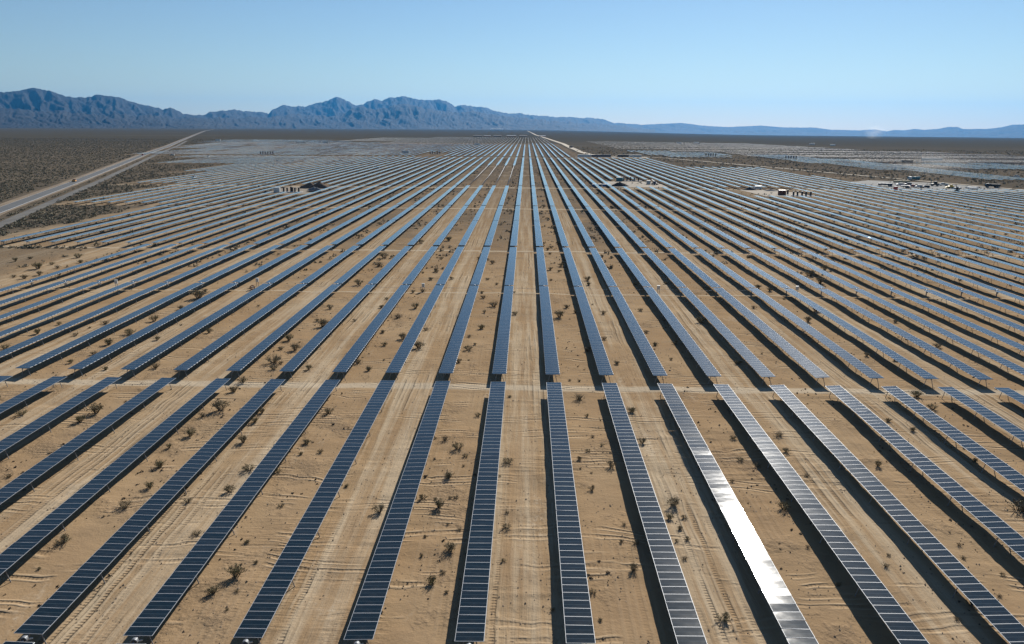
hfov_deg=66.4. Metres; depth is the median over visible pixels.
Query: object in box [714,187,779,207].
solar tracker
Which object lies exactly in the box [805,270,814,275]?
desert shrub
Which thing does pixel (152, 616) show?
solar tracker
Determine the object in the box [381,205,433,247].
solar tracker
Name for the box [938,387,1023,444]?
solar tracker
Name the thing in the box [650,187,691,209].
solar tracker
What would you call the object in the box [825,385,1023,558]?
solar tracker
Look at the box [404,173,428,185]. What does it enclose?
solar tracker
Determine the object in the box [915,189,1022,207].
solar tracker
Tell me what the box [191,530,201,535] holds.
desert shrub
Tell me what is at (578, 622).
solar tracker
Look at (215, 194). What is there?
solar tracker
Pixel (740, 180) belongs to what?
solar tracker
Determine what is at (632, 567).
desert shrub
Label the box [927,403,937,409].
desert shrub
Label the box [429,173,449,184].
solar tracker
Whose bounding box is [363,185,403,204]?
solar tracker
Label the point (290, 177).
solar tracker
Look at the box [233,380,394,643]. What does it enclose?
solar tracker
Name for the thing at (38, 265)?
desert shrub
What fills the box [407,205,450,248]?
solar tracker
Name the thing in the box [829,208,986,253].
solar tracker
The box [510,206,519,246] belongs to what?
solar tracker
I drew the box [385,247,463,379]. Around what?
solar tracker
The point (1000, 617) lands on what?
solar tracker
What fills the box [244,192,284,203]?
solar tracker
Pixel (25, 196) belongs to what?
road shoulder
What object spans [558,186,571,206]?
solar tracker
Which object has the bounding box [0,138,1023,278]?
scrub
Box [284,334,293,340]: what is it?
desert shrub
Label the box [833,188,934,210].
solar tracker
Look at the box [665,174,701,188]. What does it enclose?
solar tracker
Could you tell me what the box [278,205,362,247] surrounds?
solar tracker
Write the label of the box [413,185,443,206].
solar tracker
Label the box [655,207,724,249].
solar tracker
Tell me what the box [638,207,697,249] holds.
solar tracker
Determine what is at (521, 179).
solar tracker
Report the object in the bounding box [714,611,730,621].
desert shrub
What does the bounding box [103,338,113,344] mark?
desert shrub
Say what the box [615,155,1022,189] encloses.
side track
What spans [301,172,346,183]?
solar tracker
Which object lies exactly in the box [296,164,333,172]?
solar tracker
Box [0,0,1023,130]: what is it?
sky
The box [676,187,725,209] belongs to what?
solar tracker
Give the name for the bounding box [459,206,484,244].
solar tracker
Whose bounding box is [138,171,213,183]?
solar tracker
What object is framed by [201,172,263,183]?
solar tracker
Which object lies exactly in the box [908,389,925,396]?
desert shrub
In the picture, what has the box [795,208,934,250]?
solar tracker
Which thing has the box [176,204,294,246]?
solar tracker
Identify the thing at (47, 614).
solar tracker
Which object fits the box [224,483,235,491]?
desert shrub
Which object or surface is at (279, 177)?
solar tracker
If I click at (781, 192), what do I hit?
shipping container
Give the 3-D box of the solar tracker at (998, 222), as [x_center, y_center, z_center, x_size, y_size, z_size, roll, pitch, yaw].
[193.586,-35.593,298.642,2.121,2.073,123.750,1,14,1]
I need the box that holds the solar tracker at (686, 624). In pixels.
[602,383,706,643]
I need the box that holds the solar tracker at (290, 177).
[264,172,315,184]
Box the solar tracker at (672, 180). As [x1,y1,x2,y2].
[655,174,689,188]
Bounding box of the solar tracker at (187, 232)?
[150,204,277,244]
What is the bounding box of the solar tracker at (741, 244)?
[672,207,750,248]
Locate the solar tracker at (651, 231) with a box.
[621,207,671,249]
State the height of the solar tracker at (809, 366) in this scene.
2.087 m
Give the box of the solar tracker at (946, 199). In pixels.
[884,188,1004,210]
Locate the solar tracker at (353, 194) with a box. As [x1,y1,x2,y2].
[328,185,377,204]
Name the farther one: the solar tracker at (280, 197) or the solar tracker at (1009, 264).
the solar tracker at (280, 197)
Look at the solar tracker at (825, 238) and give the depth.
281.50 m
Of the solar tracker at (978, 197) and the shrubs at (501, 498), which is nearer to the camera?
the shrubs at (501, 498)
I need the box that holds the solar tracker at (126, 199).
[108,183,212,204]
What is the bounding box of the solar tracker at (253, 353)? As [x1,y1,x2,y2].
[226,246,385,377]
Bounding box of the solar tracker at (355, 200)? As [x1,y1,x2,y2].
[345,185,390,203]
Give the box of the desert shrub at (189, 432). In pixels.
[186,426,195,435]
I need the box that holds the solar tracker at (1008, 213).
[992,210,1023,216]
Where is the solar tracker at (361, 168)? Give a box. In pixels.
[347,164,377,172]
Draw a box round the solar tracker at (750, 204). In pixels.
[702,187,760,208]
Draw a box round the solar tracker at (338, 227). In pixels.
[304,205,380,246]
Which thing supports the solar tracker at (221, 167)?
on the ground at (720, 580)
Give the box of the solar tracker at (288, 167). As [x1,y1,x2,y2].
[266,164,307,171]
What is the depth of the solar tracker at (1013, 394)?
109.47 m
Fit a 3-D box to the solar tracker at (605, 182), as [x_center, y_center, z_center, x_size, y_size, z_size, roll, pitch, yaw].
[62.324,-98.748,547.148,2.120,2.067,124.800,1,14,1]
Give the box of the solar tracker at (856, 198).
[808,188,901,210]
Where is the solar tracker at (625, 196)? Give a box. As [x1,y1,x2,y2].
[609,186,639,206]
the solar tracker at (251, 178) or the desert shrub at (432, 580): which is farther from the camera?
the solar tracker at (251, 178)
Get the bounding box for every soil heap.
[299,182,331,188]
[611,182,628,186]
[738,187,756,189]
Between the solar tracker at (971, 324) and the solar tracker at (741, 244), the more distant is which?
the solar tracker at (741, 244)
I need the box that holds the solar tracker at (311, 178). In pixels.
[288,172,336,184]
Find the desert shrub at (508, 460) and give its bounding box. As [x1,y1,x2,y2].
[503,457,515,463]
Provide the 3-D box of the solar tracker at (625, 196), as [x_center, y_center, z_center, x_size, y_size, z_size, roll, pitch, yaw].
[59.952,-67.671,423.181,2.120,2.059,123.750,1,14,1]
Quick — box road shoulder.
[0,129,212,215]
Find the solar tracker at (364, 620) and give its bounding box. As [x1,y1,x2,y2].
[344,381,449,643]
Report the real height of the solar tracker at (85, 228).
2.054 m
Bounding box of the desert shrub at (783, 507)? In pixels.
[777,500,790,509]
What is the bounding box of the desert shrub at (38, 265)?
[31,262,42,268]
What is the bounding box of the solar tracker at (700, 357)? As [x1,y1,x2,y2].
[615,248,721,383]
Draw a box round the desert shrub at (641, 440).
[638,437,647,443]
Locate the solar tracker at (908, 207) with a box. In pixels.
[820,188,918,208]
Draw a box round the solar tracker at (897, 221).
[850,209,1011,254]
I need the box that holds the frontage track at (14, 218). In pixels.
[0,140,186,227]
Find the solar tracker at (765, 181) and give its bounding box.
[739,175,791,187]
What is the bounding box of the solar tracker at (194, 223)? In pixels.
[127,204,259,245]
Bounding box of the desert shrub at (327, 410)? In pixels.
[323,407,333,413]
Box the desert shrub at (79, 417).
[74,414,85,421]
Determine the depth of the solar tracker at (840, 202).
387.90 m
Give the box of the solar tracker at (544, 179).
[541,174,547,185]
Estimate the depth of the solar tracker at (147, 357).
148.89 m
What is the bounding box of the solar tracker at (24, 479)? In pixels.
[0,378,175,503]
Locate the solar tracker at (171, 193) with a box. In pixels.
[125,183,225,204]
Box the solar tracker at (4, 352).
[0,245,254,357]
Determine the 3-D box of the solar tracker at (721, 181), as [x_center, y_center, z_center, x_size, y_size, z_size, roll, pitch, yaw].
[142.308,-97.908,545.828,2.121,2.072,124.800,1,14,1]
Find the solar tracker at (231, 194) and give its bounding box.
[192,184,274,203]
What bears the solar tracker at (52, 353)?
on the ground at (720, 580)
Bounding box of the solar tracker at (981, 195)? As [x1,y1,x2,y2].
[940,189,1021,201]
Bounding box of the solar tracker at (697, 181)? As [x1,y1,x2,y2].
[677,175,714,188]
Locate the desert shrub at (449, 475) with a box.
[443,470,454,478]
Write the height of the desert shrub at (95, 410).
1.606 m
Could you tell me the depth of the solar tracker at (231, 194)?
410.54 m
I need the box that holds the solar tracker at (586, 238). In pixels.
[568,206,594,247]
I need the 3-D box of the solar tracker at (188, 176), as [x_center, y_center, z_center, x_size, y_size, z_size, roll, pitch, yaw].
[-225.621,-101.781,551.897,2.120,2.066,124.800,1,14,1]
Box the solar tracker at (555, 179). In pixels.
[552,174,560,185]
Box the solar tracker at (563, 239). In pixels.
[550,206,568,247]
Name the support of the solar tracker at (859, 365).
on the ground at (720, 580)
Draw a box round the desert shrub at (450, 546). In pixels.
[444,540,457,550]
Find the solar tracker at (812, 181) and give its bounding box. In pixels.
[780,175,843,188]
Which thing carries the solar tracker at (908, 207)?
on the ground at (720, 580)
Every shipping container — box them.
[273,187,280,191]
[591,155,610,156]
[778,190,785,194]
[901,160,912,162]
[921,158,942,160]
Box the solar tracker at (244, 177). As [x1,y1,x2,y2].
[215,172,273,184]
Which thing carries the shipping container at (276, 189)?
on the graded ground at (301, 189)
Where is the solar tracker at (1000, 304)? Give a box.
[854,250,1023,321]
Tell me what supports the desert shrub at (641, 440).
on the ground at (720, 580)
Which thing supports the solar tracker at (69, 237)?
on the ground at (720, 580)
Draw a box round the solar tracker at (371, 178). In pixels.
[354,172,389,184]
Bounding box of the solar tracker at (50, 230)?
[0,203,174,243]
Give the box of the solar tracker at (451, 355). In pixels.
[439,247,490,379]
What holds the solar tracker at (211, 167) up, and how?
on the ground at (720, 580)
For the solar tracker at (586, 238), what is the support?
on the ground at (720, 580)
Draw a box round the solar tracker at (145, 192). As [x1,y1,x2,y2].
[92,183,198,202]
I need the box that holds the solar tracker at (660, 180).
[644,174,675,187]
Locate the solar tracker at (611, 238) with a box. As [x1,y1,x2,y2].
[585,206,620,247]
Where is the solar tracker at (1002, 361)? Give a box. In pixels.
[773,249,1023,374]
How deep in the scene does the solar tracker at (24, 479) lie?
90.39 m
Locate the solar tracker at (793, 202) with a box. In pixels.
[771,196,813,209]
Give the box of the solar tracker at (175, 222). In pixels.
[101,204,241,246]
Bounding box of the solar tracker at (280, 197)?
[261,192,300,204]
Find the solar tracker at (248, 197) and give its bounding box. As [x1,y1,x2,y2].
[227,192,270,205]
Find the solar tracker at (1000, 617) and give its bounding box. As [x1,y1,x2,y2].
[769,385,1023,643]
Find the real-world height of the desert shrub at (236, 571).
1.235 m
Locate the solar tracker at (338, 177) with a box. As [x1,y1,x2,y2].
[314,172,357,183]
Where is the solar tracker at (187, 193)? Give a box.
[142,183,236,203]
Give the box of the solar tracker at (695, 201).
[663,187,708,208]
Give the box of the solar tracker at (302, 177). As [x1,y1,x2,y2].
[277,172,325,183]
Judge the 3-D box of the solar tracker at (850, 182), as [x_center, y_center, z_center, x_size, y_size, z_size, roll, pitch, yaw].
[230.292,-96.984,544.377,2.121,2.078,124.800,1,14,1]
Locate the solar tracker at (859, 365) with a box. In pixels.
[695,249,883,386]
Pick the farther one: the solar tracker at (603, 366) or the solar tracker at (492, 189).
the solar tracker at (492, 189)
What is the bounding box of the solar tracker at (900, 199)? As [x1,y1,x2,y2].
[846,188,951,209]
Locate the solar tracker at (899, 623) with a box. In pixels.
[713,384,928,643]
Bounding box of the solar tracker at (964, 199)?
[902,189,1023,210]
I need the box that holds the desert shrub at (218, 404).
[210,398,230,410]
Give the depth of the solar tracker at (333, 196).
411.60 m
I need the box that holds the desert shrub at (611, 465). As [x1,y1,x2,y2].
[606,461,616,467]
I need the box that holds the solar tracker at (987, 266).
[935,251,1023,282]
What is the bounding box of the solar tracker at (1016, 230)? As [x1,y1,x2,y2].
[919,209,1023,232]
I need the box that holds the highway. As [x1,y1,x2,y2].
[0,129,213,212]
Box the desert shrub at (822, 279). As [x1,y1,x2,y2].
[816,276,824,283]
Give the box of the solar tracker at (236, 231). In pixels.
[202,204,312,245]
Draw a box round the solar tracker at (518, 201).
[516,186,521,205]
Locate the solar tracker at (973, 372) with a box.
[747,249,992,385]
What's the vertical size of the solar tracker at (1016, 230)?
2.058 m
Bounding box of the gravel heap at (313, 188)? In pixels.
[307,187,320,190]
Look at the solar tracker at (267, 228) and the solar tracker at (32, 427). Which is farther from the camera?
the solar tracker at (267, 228)
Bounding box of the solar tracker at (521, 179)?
[519,173,522,185]
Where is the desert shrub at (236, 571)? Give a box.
[224,563,247,576]
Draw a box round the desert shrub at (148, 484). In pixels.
[143,479,154,487]
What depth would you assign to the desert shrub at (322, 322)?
149.06 m
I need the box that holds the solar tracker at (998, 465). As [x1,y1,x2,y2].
[881,386,1023,491]
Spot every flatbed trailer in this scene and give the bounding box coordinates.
[877,183,892,186]
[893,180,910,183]
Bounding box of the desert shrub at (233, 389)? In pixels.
[228,386,238,391]
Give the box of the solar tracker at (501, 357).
[492,247,516,380]
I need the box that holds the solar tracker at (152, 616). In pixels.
[117,380,339,643]
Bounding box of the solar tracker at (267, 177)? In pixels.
[241,172,293,182]
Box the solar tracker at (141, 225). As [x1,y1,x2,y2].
[75,204,223,244]
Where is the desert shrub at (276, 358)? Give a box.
[265,354,281,362]
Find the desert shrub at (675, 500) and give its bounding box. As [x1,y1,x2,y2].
[666,495,680,505]
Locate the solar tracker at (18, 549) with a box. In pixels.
[0,378,230,582]
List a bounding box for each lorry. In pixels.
[907,176,919,179]
[985,183,1000,187]
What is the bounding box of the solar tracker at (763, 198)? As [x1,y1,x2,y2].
[753,195,796,210]
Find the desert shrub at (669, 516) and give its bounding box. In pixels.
[664,512,673,518]
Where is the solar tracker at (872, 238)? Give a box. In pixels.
[778,208,906,253]
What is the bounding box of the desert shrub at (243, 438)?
[238,435,247,442]
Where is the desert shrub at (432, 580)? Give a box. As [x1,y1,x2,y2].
[424,575,436,584]
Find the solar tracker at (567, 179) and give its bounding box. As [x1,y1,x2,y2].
[562,174,572,185]
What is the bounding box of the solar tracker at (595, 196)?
[584,186,605,206]
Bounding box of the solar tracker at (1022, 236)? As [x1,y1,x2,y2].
[902,209,1023,238]
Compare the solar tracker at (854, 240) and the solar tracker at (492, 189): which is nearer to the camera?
the solar tracker at (854, 240)
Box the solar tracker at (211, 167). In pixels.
[186,163,241,170]
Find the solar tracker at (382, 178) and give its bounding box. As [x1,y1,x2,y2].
[367,173,397,184]
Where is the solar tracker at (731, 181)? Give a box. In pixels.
[709,175,752,187]
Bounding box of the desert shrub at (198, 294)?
[189,288,209,297]
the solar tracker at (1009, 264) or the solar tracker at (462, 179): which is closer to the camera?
the solar tracker at (1009, 264)
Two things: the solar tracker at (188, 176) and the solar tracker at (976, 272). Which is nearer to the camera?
the solar tracker at (976, 272)
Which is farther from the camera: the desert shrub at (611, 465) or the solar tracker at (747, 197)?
the solar tracker at (747, 197)
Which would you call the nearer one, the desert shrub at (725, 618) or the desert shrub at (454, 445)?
the desert shrub at (725, 618)
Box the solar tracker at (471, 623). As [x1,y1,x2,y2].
[455,382,505,643]
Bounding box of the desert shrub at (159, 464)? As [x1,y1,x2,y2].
[154,459,166,467]
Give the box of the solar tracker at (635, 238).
[603,207,646,247]
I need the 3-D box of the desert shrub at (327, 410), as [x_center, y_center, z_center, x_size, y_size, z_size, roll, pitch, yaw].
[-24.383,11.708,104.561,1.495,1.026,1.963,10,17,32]
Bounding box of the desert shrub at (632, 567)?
[630,561,638,570]
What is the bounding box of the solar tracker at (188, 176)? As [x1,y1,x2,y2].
[151,171,224,183]
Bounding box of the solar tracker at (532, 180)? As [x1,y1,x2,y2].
[531,173,534,184]
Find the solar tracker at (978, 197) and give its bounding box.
[927,189,1023,206]
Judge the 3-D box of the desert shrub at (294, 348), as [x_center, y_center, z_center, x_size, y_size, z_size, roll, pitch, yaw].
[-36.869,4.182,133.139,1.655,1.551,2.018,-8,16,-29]
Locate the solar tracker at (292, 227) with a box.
[254,204,345,244]
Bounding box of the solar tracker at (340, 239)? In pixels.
[330,205,398,248]
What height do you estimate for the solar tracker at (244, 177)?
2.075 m
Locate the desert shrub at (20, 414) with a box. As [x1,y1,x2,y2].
[15,409,26,415]
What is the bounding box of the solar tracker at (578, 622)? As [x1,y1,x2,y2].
[546,382,595,643]
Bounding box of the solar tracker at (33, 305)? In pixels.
[0,244,203,321]
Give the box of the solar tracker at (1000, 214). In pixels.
[975,210,1023,221]
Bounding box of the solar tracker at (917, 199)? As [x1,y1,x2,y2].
[858,188,969,210]
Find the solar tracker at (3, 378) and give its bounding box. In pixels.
[0,376,11,386]
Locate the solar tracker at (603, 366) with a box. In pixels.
[563,248,613,382]
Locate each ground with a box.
[0,128,1023,643]
[258,186,340,193]
[595,181,671,187]
[606,157,646,157]
[741,190,813,196]
[848,180,1021,190]
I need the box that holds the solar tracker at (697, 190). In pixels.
[689,187,743,209]
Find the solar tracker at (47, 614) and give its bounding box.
[3,379,284,643]
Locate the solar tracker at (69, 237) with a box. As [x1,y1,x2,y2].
[49,203,209,245]
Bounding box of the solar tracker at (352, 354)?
[332,246,437,380]
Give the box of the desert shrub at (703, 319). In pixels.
[695,316,707,322]
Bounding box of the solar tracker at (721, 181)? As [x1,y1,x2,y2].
[699,175,739,188]
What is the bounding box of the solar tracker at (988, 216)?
[953,209,1023,223]
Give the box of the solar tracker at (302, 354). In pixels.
[280,246,411,378]
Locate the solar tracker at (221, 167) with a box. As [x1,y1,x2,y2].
[197,163,248,170]
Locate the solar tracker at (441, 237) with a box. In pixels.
[433,205,467,245]
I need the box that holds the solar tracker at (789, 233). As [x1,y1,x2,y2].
[726,208,829,251]
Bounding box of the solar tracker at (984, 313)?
[828,250,1023,331]
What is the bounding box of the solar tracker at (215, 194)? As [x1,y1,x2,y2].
[175,184,260,204]
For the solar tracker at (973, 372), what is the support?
on the ground at (720, 580)
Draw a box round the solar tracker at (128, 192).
[75,183,185,204]
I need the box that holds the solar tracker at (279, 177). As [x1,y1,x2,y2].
[252,172,304,183]
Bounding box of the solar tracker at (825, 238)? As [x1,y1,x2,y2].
[744,208,855,252]
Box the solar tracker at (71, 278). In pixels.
[0,244,177,310]
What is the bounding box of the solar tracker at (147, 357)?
[121,245,333,377]
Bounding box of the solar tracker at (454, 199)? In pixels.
[447,185,469,206]
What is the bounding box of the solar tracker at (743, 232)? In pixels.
[690,207,776,250]
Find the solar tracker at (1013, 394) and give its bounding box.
[994,387,1023,403]
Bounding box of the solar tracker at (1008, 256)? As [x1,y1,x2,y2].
[987,251,1023,264]
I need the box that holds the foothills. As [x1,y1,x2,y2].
[0,104,654,132]
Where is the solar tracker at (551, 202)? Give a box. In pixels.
[545,186,554,205]
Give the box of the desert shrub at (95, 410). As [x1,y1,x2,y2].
[84,403,102,413]
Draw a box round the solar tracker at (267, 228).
[228,204,330,247]
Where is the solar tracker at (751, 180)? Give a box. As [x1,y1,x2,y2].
[729,175,776,186]
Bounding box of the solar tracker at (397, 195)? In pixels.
[380,185,417,204]
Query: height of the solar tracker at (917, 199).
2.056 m
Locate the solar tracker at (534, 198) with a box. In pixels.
[532,186,537,205]
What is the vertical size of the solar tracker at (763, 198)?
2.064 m
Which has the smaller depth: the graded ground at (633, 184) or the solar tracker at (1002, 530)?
the solar tracker at (1002, 530)
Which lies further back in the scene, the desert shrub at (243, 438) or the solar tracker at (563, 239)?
the solar tracker at (563, 239)
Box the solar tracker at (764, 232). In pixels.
[707,207,801,249]
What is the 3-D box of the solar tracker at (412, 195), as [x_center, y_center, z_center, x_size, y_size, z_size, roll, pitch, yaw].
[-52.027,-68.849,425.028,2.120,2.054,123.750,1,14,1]
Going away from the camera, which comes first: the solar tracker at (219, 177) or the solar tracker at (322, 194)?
the solar tracker at (322, 194)
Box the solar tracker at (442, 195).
[430,185,456,206]
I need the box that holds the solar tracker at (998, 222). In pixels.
[936,209,1023,229]
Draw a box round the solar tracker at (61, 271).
[0,244,150,293]
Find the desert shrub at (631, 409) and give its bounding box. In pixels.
[625,406,636,411]
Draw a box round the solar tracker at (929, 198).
[871,188,984,208]
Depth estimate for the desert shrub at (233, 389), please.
112.33 m
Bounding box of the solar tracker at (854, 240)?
[761,208,880,252]
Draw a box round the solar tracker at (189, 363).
[173,246,358,377]
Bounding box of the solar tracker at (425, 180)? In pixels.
[416,173,439,184]
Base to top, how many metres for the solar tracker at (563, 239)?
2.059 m
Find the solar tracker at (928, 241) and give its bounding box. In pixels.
[812,208,960,250]
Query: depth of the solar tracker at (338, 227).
284.43 m
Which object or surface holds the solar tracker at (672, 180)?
on the ground at (720, 580)
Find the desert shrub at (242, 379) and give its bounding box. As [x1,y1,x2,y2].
[237,377,247,382]
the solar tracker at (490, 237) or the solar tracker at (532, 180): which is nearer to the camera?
the solar tracker at (490, 237)
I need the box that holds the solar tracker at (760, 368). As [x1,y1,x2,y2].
[641,248,775,384]
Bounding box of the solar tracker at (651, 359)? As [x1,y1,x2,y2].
[589,248,667,383]
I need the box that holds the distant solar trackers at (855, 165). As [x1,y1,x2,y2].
[132,139,1023,179]
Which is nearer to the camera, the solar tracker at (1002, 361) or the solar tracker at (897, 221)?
the solar tracker at (1002, 361)
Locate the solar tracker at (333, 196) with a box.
[311,184,366,206]
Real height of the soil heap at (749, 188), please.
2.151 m
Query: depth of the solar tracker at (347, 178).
538.27 m
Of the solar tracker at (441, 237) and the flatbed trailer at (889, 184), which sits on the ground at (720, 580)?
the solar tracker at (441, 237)
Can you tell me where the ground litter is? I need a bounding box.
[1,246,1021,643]
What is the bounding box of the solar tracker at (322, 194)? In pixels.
[293,184,353,206]
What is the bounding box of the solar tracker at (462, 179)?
[455,173,470,184]
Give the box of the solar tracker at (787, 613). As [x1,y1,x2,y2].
[657,383,818,643]
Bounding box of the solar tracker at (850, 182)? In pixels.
[814,176,882,188]
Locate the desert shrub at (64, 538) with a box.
[50,533,71,543]
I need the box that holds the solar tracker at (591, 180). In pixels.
[583,174,598,187]
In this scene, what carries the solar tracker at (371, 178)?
on the ground at (720, 580)
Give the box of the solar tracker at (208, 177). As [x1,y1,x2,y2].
[175,171,245,183]
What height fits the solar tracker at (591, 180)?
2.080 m
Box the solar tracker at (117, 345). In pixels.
[68,245,307,375]
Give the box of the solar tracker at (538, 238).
[533,206,542,246]
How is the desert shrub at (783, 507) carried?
on the ground at (720, 580)
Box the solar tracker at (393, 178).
[379,173,407,185]
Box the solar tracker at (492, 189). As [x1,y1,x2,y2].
[482,185,495,205]
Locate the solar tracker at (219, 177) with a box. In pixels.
[188,171,256,183]
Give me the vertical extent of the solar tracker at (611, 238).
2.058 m
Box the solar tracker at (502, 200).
[499,186,508,204]
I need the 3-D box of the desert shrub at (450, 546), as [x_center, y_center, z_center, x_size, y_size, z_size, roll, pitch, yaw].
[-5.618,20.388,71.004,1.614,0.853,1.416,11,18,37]
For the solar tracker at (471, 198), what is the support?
on the ground at (720, 580)
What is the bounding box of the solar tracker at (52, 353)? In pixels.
[16,245,280,375]
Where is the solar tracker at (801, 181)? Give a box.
[770,175,831,188]
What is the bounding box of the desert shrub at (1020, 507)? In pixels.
[1001,495,1023,511]
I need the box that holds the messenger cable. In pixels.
[306,286,748,290]
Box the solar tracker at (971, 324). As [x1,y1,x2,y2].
[801,250,1023,355]
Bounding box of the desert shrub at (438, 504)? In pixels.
[434,497,443,507]
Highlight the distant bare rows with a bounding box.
[342,137,1023,171]
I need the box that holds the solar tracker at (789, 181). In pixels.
[759,175,818,188]
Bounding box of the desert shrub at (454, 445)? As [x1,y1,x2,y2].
[451,442,463,448]
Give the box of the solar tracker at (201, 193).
[157,184,247,204]
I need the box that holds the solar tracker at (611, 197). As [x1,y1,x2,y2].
[597,186,622,207]
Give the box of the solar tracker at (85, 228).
[26,203,192,245]
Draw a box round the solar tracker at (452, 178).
[442,173,460,186]
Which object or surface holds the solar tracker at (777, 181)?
on the ground at (720, 580)
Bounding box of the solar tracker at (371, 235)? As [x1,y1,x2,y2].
[356,205,415,245]
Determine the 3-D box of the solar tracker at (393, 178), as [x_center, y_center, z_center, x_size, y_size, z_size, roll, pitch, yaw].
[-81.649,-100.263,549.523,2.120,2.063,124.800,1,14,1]
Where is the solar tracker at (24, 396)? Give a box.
[0,376,65,412]
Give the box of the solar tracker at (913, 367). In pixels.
[721,249,937,386]
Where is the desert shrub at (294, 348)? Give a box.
[290,343,300,350]
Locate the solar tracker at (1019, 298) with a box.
[880,250,1023,303]
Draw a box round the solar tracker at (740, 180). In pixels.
[719,175,764,186]
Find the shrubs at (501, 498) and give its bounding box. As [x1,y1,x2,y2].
[1,316,1023,643]
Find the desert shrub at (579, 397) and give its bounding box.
[572,393,584,399]
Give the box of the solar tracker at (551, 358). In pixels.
[536,247,559,380]
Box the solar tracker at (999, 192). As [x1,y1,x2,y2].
[978,189,1023,195]
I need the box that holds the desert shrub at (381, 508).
[371,502,384,512]
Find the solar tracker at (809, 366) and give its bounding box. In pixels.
[669,248,828,384]
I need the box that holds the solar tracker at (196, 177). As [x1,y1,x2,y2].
[162,171,234,182]
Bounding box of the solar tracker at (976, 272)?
[908,251,1023,288]
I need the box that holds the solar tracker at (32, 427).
[0,377,121,458]
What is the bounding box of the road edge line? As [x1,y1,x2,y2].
[1,135,194,212]
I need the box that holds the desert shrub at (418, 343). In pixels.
[413,340,425,347]
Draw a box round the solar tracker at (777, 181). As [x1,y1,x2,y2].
[749,175,804,188]
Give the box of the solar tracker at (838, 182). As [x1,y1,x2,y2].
[800,175,869,188]
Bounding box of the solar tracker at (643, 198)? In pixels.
[622,186,657,207]
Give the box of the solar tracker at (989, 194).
[953,189,1023,202]
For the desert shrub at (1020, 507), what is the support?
on the ground at (720, 580)
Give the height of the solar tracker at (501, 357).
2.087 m
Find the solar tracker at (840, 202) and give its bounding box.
[815,196,864,208]
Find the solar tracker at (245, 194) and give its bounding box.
[210,184,287,205]
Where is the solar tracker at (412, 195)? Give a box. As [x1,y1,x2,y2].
[397,185,430,205]
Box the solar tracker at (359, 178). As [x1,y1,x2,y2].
[340,172,378,183]
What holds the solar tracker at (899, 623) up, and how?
on the ground at (720, 580)
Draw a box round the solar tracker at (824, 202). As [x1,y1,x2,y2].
[800,196,847,210]
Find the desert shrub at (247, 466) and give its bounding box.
[242,463,254,470]
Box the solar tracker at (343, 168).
[327,164,360,173]
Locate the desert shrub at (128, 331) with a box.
[123,328,135,334]
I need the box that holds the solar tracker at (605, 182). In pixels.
[593,174,610,185]
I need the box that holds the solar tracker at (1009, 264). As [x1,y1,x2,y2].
[961,251,1023,269]
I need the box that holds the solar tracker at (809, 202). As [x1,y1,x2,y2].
[785,196,830,210]
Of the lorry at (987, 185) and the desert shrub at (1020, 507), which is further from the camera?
the lorry at (987, 185)
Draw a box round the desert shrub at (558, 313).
[554,310,563,317]
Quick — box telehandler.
[930,180,938,185]
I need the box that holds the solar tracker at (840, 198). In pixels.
[795,188,881,208]
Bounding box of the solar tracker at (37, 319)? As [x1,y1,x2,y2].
[0,244,229,336]
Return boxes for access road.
[528,131,594,154]
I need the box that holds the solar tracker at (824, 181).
[790,175,856,188]
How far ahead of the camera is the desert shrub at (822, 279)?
193.38 m
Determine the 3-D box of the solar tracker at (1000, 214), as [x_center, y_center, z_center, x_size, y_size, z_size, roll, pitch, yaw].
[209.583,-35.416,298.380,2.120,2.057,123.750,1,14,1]
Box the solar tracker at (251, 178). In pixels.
[226,172,282,183]
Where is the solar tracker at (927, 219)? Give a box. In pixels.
[885,209,1023,242]
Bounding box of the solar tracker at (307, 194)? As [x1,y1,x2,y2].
[276,184,340,206]
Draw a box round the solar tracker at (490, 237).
[484,206,502,246]
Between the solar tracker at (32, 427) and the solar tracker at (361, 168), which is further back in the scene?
the solar tracker at (361, 168)
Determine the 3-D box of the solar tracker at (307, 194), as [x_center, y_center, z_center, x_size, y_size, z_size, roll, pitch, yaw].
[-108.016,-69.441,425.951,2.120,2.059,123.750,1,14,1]
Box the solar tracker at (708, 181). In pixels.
[688,175,727,188]
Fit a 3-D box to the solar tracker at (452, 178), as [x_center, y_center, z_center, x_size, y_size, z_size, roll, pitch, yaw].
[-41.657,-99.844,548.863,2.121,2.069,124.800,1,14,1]
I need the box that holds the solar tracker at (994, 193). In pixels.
[965,189,1023,199]
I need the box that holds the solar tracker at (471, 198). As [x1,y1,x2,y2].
[465,185,482,204]
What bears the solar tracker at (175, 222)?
on the ground at (720, 580)
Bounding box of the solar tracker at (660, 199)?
[637,187,674,209]
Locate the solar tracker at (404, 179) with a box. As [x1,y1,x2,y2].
[392,173,418,186]
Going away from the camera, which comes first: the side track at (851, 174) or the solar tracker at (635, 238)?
the solar tracker at (635, 238)
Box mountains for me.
[0,88,1023,137]
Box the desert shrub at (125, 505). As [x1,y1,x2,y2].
[118,498,133,507]
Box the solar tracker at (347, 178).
[328,172,368,183]
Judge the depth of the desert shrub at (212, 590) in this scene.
64.07 m
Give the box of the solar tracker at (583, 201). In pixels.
[571,186,588,208]
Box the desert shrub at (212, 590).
[203,584,220,594]
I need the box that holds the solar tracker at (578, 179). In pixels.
[572,174,585,185]
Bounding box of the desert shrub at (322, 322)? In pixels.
[317,318,327,326]
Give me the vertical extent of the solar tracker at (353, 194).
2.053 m
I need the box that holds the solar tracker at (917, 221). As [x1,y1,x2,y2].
[867,209,1023,250]
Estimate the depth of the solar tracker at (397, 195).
414.85 m

